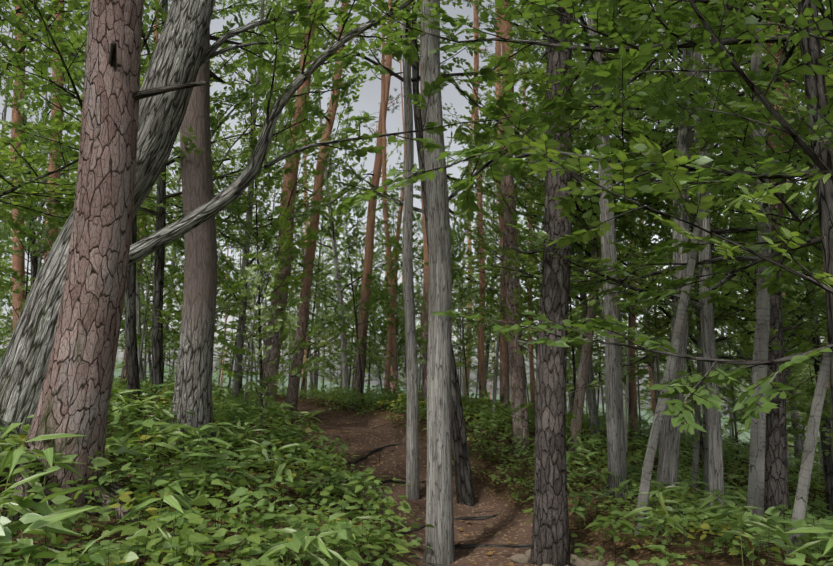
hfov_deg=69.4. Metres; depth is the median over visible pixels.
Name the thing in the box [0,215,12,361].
sapling
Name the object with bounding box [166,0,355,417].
sapling
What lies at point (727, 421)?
tree
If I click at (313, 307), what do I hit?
young tree
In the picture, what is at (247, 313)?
young tree
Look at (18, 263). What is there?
tree
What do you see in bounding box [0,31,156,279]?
sapling
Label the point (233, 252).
sapling
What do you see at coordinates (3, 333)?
sapling
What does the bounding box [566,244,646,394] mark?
sapling
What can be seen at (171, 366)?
sapling
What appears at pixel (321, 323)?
young tree
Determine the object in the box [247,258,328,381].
sapling
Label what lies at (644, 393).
tree
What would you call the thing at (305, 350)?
tree
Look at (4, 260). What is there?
sapling
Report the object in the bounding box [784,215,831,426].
sapling
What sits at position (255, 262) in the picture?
young tree
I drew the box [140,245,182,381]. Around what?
sapling
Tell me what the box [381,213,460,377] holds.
young tree
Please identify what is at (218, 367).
tree
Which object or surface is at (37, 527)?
sasa bamboo
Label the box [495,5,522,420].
tree trunk
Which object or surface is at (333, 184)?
tree
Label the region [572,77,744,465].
sapling
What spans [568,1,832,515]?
tree
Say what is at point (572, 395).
tree
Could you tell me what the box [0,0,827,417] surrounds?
sky
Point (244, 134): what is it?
tree
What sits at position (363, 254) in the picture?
tree
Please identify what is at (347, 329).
sapling
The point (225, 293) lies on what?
sapling
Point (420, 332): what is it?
sapling
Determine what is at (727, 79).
tree
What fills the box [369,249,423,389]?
sapling
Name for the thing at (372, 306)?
young tree
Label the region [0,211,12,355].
sapling
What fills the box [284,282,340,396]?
sapling
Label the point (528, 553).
rock
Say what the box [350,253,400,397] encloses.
sapling
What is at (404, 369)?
sapling
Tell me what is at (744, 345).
sapling
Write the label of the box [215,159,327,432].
sapling
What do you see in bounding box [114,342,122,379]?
tree
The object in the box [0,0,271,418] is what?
tree
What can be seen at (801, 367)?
tree
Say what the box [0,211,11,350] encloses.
sapling
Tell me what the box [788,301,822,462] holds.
tree
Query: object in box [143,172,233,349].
sapling
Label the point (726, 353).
sapling
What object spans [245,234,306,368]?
sapling
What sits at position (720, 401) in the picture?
sapling
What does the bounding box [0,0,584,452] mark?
tree
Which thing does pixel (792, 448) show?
tree
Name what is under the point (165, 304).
sapling
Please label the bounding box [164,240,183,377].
young tree
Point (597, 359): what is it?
sapling
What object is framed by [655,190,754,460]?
sapling
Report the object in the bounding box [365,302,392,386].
sapling
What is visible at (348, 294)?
young tree
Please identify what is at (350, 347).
young tree
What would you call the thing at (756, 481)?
tree
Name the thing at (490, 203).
young tree
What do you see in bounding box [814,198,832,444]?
tree
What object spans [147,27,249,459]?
tree
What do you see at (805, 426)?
tree
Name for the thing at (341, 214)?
tree
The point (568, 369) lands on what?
sapling
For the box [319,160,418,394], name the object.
young tree
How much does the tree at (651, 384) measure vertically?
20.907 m
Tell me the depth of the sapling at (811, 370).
12.57 m
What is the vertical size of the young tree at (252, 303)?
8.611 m
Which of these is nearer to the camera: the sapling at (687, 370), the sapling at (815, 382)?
the sapling at (815, 382)
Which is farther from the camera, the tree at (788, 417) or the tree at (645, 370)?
the tree at (788, 417)
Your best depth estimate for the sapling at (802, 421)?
8.43 m
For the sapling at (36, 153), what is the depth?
7.59 m
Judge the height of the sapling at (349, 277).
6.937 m
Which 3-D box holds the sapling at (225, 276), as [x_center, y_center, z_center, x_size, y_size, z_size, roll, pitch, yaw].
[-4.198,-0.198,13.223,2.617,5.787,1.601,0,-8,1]
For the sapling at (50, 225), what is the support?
on the ground
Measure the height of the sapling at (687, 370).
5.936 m
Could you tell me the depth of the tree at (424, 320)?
11.88 m
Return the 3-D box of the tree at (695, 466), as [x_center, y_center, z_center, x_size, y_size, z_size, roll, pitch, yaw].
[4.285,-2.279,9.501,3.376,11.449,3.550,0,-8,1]
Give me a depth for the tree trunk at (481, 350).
13.93 m
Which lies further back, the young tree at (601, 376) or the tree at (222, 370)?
the tree at (222, 370)
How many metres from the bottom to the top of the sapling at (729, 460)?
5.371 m
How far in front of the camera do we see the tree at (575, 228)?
9.47 m
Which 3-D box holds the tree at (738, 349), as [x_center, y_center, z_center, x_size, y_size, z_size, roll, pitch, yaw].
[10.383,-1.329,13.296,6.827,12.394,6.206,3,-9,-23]
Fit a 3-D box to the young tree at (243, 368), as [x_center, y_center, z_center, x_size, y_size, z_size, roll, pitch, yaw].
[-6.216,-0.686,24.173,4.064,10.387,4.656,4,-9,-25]
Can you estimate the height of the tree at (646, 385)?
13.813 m
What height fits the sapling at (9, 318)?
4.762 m
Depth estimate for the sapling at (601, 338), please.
21.84 m
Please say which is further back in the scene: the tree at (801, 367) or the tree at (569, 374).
the tree at (569, 374)
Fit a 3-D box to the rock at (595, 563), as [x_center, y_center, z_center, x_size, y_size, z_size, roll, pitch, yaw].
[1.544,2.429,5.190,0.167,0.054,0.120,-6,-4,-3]
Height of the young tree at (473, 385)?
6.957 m
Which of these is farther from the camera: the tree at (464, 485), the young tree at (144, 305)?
the young tree at (144, 305)
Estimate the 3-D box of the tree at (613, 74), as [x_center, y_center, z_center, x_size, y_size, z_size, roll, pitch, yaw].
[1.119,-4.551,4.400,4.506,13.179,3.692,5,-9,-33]
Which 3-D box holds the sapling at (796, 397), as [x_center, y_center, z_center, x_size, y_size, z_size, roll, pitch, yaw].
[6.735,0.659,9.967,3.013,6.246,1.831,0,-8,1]
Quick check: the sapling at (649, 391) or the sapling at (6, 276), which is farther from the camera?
the sapling at (649, 391)
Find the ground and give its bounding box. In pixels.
[0,352,832,565]
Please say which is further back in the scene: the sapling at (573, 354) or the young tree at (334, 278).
the young tree at (334, 278)
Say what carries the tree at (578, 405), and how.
on the ground
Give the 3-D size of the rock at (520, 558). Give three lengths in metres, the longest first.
0.188 x 0.152 x 0.060 m
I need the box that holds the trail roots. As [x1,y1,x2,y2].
[345,441,530,565]
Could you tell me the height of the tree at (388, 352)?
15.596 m
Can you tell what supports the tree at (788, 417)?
on the ground
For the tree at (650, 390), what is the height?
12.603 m
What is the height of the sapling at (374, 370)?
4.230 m
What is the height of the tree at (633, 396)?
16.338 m
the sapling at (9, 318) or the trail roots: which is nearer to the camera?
the trail roots
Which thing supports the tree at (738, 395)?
on the ground
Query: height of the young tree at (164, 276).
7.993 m
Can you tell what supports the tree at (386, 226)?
on the ground
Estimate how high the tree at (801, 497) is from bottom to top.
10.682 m
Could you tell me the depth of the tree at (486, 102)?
24.57 m
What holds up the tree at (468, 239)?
on the ground
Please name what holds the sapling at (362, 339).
on the ground
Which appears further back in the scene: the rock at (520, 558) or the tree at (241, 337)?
the tree at (241, 337)
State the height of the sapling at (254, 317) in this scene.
5.324 m
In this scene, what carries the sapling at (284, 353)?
on the ground
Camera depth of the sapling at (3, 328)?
11.85 m
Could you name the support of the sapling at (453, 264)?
on the ground
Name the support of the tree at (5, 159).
on the ground
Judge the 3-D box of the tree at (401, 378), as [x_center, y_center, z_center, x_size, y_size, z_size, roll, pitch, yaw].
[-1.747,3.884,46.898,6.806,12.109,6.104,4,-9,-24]
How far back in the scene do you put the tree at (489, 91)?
18.59 m
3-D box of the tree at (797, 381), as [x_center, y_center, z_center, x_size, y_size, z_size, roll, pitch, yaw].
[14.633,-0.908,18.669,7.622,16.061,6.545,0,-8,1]
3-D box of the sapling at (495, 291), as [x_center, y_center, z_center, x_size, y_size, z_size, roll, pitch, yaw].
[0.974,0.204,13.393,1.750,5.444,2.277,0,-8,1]
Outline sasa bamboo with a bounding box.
[0,374,832,565]
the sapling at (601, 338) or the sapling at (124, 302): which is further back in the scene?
the sapling at (601, 338)
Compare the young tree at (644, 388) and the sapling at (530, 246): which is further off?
the young tree at (644, 388)
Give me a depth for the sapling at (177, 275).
10.59 m
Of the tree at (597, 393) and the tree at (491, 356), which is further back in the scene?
the tree at (491, 356)
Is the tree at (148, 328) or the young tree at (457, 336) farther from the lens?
the tree at (148, 328)
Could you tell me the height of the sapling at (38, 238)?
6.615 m
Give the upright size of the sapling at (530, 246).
8.626 m
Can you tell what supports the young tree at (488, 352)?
on the ground
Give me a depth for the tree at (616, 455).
7.93 m
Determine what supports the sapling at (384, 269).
on the ground
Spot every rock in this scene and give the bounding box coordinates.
[510,554,528,562]
[525,549,530,557]
[570,554,588,565]
[586,560,602,565]
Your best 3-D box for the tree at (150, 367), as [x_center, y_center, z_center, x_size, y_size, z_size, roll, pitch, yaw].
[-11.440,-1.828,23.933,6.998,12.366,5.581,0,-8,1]
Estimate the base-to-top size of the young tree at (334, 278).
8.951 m
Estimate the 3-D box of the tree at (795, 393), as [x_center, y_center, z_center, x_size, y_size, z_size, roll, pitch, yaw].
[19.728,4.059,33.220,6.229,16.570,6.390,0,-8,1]
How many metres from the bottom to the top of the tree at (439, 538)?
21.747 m
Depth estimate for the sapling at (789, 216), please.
8.67 m
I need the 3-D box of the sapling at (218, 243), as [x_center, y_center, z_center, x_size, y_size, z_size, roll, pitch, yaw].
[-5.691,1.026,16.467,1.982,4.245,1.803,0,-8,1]
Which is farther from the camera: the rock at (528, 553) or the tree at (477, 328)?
the tree at (477, 328)
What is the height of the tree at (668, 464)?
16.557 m
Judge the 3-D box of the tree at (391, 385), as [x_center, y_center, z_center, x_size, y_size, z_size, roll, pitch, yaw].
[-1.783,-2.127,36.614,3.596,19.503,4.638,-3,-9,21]
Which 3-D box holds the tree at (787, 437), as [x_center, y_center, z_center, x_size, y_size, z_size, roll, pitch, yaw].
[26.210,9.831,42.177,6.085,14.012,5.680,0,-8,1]
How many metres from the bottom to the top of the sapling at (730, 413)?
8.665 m
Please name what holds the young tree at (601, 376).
on the ground
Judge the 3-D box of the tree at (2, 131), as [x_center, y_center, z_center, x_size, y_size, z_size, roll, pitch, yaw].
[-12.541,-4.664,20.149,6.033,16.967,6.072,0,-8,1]
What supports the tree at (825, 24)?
on the ground
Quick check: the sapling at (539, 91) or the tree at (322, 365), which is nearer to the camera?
the sapling at (539, 91)
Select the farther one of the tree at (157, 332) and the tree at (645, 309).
the tree at (645, 309)
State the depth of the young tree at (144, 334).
26.55 m
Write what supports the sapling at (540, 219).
on the ground
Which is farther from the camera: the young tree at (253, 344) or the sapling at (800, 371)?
the young tree at (253, 344)
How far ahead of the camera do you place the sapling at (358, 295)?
16.12 m
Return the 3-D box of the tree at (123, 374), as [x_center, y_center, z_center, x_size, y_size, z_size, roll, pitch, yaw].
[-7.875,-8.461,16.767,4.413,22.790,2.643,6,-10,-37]
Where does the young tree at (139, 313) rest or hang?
on the ground
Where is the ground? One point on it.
(487, 497)
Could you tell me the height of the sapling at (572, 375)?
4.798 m
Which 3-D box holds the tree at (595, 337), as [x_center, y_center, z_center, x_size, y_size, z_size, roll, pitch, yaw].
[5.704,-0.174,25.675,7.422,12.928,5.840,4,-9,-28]
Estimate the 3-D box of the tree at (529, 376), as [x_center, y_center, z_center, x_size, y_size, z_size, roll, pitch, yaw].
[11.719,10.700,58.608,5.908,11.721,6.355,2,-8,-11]
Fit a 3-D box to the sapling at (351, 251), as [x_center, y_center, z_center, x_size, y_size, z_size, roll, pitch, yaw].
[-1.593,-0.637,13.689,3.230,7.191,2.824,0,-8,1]
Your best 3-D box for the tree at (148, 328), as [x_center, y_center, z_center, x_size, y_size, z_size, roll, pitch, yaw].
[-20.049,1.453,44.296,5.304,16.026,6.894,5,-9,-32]
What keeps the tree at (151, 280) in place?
on the ground
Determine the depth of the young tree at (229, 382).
24.22 m
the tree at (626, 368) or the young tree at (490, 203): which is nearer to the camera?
the young tree at (490, 203)
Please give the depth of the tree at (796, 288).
18.05 m
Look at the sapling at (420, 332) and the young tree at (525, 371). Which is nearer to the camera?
the sapling at (420, 332)
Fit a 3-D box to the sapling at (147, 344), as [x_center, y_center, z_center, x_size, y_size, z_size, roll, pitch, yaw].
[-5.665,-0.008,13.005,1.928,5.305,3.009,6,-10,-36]
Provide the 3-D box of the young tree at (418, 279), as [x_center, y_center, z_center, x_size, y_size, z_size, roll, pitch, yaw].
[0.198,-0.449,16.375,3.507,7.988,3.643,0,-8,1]
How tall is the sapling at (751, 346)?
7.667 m
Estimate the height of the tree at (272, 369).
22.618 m
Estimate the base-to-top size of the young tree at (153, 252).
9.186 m
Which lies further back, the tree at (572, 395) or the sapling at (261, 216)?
the tree at (572, 395)
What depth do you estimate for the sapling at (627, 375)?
10.35 m
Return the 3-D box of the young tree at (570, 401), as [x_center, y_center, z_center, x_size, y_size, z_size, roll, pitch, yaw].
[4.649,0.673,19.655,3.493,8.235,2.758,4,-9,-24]
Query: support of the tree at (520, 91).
on the ground
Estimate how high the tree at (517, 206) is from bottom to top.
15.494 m
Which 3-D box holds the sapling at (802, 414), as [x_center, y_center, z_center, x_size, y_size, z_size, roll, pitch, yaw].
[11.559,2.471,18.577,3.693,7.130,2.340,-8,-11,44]
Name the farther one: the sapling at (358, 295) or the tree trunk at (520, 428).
the sapling at (358, 295)
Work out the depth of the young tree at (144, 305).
23.36 m
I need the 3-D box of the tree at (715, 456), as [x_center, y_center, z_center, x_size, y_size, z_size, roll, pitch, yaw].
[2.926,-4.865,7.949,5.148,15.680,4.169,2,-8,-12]
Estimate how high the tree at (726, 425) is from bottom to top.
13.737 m
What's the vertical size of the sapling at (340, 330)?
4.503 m
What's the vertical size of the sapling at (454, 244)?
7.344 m
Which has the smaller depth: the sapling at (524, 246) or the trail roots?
the trail roots
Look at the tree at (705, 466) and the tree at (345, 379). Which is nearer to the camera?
the tree at (705, 466)
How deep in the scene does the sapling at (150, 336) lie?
18.02 m
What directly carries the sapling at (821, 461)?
on the ground
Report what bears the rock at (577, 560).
on the ground
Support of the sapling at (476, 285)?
on the ground
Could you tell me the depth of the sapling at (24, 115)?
9.43 m
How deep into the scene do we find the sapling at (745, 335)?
7.31 m
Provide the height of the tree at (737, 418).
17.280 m
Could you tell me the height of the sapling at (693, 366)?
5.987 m
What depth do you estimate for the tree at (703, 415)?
27.73 m
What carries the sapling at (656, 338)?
on the ground
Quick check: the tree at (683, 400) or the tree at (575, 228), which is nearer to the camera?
the tree at (575, 228)
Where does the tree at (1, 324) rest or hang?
on the ground
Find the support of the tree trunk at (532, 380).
on the ground
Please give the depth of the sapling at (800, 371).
14.03 m
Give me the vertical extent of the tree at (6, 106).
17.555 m
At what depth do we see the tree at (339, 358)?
54.18 m
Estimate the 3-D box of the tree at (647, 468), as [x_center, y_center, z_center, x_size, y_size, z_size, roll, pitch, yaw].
[3.215,-3.245,5.891,4.181,11.548,2.779,-2,-8,12]
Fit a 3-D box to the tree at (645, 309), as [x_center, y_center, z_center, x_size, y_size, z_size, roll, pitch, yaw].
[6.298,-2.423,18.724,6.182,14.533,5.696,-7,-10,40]
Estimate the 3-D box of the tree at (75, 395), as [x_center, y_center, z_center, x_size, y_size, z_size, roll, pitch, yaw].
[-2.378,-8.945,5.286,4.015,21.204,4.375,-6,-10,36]
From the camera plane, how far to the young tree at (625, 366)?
19.24 m
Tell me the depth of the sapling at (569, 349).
14.31 m
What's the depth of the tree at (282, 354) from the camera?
57.80 m
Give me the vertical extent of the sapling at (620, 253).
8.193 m
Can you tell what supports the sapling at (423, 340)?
on the ground
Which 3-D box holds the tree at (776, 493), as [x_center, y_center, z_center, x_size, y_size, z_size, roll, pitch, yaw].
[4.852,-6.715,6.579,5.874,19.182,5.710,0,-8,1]
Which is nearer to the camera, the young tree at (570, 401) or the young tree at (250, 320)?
the young tree at (570, 401)
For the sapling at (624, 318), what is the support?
on the ground
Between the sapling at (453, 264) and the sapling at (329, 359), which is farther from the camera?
the sapling at (329, 359)
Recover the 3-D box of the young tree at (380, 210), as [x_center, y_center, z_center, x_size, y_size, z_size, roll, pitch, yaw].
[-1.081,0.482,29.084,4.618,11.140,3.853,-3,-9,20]
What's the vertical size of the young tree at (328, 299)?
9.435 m
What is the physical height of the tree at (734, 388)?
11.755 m
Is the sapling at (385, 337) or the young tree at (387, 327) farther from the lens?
the young tree at (387, 327)
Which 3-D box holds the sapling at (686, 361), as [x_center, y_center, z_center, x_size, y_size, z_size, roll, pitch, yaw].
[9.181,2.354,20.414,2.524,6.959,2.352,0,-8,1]
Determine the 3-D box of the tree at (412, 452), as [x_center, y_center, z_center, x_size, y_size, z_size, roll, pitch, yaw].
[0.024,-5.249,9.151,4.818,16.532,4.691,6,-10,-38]
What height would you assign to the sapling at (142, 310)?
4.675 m
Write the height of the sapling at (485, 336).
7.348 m
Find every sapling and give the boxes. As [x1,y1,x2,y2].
[0,0,63,219]
[0,16,80,250]
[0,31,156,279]
[0,50,73,316]
[0,120,25,304]
[0,187,150,327]
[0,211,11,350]
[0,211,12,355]
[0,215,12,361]
[0,223,11,352]
[0,234,44,357]
[0,268,35,329]
[0,277,9,340]
[11,157,75,295]
[115,192,180,382]
[119,221,165,348]
[136,137,218,372]
[136,274,178,376]
[140,152,231,336]
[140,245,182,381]
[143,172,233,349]
[144,102,351,423]
[146,247,182,375]
[156,166,271,359]
[163,283,183,378]
[164,351,231,371]
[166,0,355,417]
[170,191,285,393]
[172,166,268,332]
[173,104,314,399]
[174,241,246,352]
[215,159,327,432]
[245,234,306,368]
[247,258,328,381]
[271,100,414,409]
[277,295,312,387]
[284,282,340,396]
[305,246,358,396]
[311,183,388,361]
[314,198,400,390]
[316,286,369,384]
[317,278,355,388]
[341,196,422,405]
[346,225,402,390]
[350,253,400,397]
[365,131,495,349]
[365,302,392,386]
[366,283,405,378]
[369,181,462,406]
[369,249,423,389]
[374,15,574,423]
[386,259,461,410]
[388,297,458,392]
[390,350,421,394]
[415,187,499,361]
[450,187,498,405]
[451,184,500,392]
[452,246,476,380]
[458,232,528,359]
[461,27,596,324]
[472,20,671,355]
[480,162,629,426]
[482,92,589,341]
[488,178,587,338]
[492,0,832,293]
[519,133,656,396]
[521,13,745,366]
[524,259,599,401]
[526,234,623,422]
[533,265,581,424]
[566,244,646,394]
[566,292,601,416]
[569,264,666,409]
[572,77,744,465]
[577,31,694,457]
[580,19,736,437]
[581,119,648,344]
[596,217,669,435]
[599,99,739,448]
[624,299,686,405]
[636,205,736,447]
[643,316,724,441]
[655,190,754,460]
[661,132,832,456]
[663,306,741,443]
[682,205,809,462]
[683,215,752,445]
[688,332,739,428]
[689,3,830,405]
[714,293,740,437]
[716,304,826,384]
[720,222,824,397]
[726,330,822,425]
[733,151,829,378]
[741,193,830,409]
[742,102,827,334]
[752,192,825,472]
[781,144,832,455]
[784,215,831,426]
[784,221,829,403]
[794,278,832,441]
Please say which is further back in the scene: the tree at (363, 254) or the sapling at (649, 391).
the tree at (363, 254)
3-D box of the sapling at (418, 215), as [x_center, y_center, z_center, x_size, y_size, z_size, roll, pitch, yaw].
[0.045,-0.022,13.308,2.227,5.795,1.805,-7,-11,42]
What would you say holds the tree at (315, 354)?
on the ground
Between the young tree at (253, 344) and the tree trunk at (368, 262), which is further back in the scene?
the young tree at (253, 344)
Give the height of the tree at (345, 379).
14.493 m
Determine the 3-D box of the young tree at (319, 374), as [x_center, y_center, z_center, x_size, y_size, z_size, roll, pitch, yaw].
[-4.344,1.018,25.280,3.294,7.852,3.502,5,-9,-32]
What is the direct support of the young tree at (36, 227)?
on the ground
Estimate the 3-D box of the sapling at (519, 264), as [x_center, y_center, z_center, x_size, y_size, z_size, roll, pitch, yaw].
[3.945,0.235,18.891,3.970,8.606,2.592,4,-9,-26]
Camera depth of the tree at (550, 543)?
5.59 m
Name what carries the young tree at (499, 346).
on the ground
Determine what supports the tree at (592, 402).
on the ground
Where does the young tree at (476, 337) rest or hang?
on the ground
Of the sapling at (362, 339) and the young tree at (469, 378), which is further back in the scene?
the young tree at (469, 378)
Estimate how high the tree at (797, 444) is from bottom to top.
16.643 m
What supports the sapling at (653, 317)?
on the ground
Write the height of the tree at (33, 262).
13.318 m
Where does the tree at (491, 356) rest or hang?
on the ground
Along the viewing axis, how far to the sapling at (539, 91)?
12.00 m
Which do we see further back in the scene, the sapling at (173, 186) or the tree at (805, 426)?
the tree at (805, 426)
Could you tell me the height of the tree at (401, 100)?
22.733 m
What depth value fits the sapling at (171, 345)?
18.43 m
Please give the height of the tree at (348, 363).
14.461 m
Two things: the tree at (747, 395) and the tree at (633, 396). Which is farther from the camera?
the tree at (747, 395)
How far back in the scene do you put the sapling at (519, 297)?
8.55 m
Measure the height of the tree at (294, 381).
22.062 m
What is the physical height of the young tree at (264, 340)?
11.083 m
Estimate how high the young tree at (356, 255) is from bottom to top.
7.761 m
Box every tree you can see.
[0,0,76,266]
[0,0,87,302]
[0,0,149,226]
[0,0,207,528]
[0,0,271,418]
[0,0,327,410]
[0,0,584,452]
[0,1,76,291]
[0,217,45,341]
[1,96,48,335]
[10,5,24,330]
[27,18,181,293]
[33,0,63,261]
[48,0,349,238]
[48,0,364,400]
[62,19,228,385]
[114,219,176,374]
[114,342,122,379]
[118,173,177,374]
[119,168,175,334]
[119,246,172,355]
[120,0,159,383]
[122,131,181,384]
[124,207,183,351]
[141,64,245,362]
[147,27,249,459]
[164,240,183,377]
[212,333,234,386]
[213,166,235,387]
[213,236,257,371]
[215,162,302,378]
[217,72,313,355]
[218,185,270,384]
[218,230,288,392]
[219,177,293,390]
[222,1,422,401]
[226,204,295,360]
[229,247,290,391]
[255,24,400,396]
[257,0,316,419]
[258,298,301,390]
[264,158,369,395]
[267,5,372,393]
[270,121,360,397]
[283,0,361,416]
[283,221,358,379]
[283,229,354,388]
[287,201,357,387]
[290,174,355,367]
[291,0,588,499]
[307,287,339,393]
[310,0,594,505]
[313,199,395,388]
[313,289,366,386]
[314,157,383,390]
[314,208,373,388]
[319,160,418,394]
[321,128,422,385]
[321,269,374,386]
[326,224,384,386]
[331,0,832,433]
[331,212,402,391]
[336,207,418,392]
[349,271,421,380]
[350,88,403,390]
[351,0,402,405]
[353,10,444,347]
[367,274,405,393]
[371,145,485,372]
[381,11,399,407]
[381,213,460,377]
[382,6,410,407]
[400,56,592,327]
[404,336,493,389]
[410,0,809,503]
[417,11,428,412]
[418,157,497,396]
[420,0,454,564]
[441,0,719,438]
[445,0,493,409]
[447,58,537,366]
[452,174,537,404]
[453,132,538,383]
[453,196,534,397]
[456,214,509,403]
[459,271,535,394]
[461,234,499,379]
[464,224,535,393]
[469,0,832,546]
[469,298,535,407]
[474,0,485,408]
[475,14,659,376]
[476,0,795,454]
[477,174,628,365]
[478,0,826,421]
[484,132,602,363]
[486,315,528,399]
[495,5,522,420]
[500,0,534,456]
[507,0,817,530]
[511,0,572,565]
[515,2,832,508]
[519,16,691,401]
[521,0,832,182]
[522,242,604,411]
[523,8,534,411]
[523,255,602,410]
[524,337,536,407]
[526,179,639,409]
[530,13,830,535]
[551,0,832,290]
[566,294,640,416]
[567,4,825,473]
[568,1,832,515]
[568,230,665,415]
[568,237,664,417]
[576,148,672,417]
[594,307,702,425]
[597,0,795,507]
[597,264,663,412]
[619,0,820,498]
[625,125,748,434]
[626,46,637,442]
[632,42,655,415]
[636,300,726,422]
[640,315,723,426]
[641,352,701,434]
[646,45,815,350]
[693,318,751,437]
[711,215,808,412]
[713,2,832,468]
[720,383,750,447]
[721,239,819,453]
[721,385,742,443]
[722,290,819,446]
[722,355,803,442]
[728,157,826,363]
[735,214,817,457]
[741,248,818,421]
[742,370,817,457]
[745,208,827,406]
[756,0,812,550]
[784,269,829,564]
[788,291,820,463]
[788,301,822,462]
[788,373,818,465]
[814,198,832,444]
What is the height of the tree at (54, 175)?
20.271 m
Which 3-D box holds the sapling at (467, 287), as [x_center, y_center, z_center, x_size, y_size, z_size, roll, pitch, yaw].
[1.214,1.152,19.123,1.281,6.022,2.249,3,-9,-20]
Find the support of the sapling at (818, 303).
on the ground
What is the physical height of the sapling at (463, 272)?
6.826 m
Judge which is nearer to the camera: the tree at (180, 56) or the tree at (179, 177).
the tree at (180, 56)
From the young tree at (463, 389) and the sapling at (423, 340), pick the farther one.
the young tree at (463, 389)

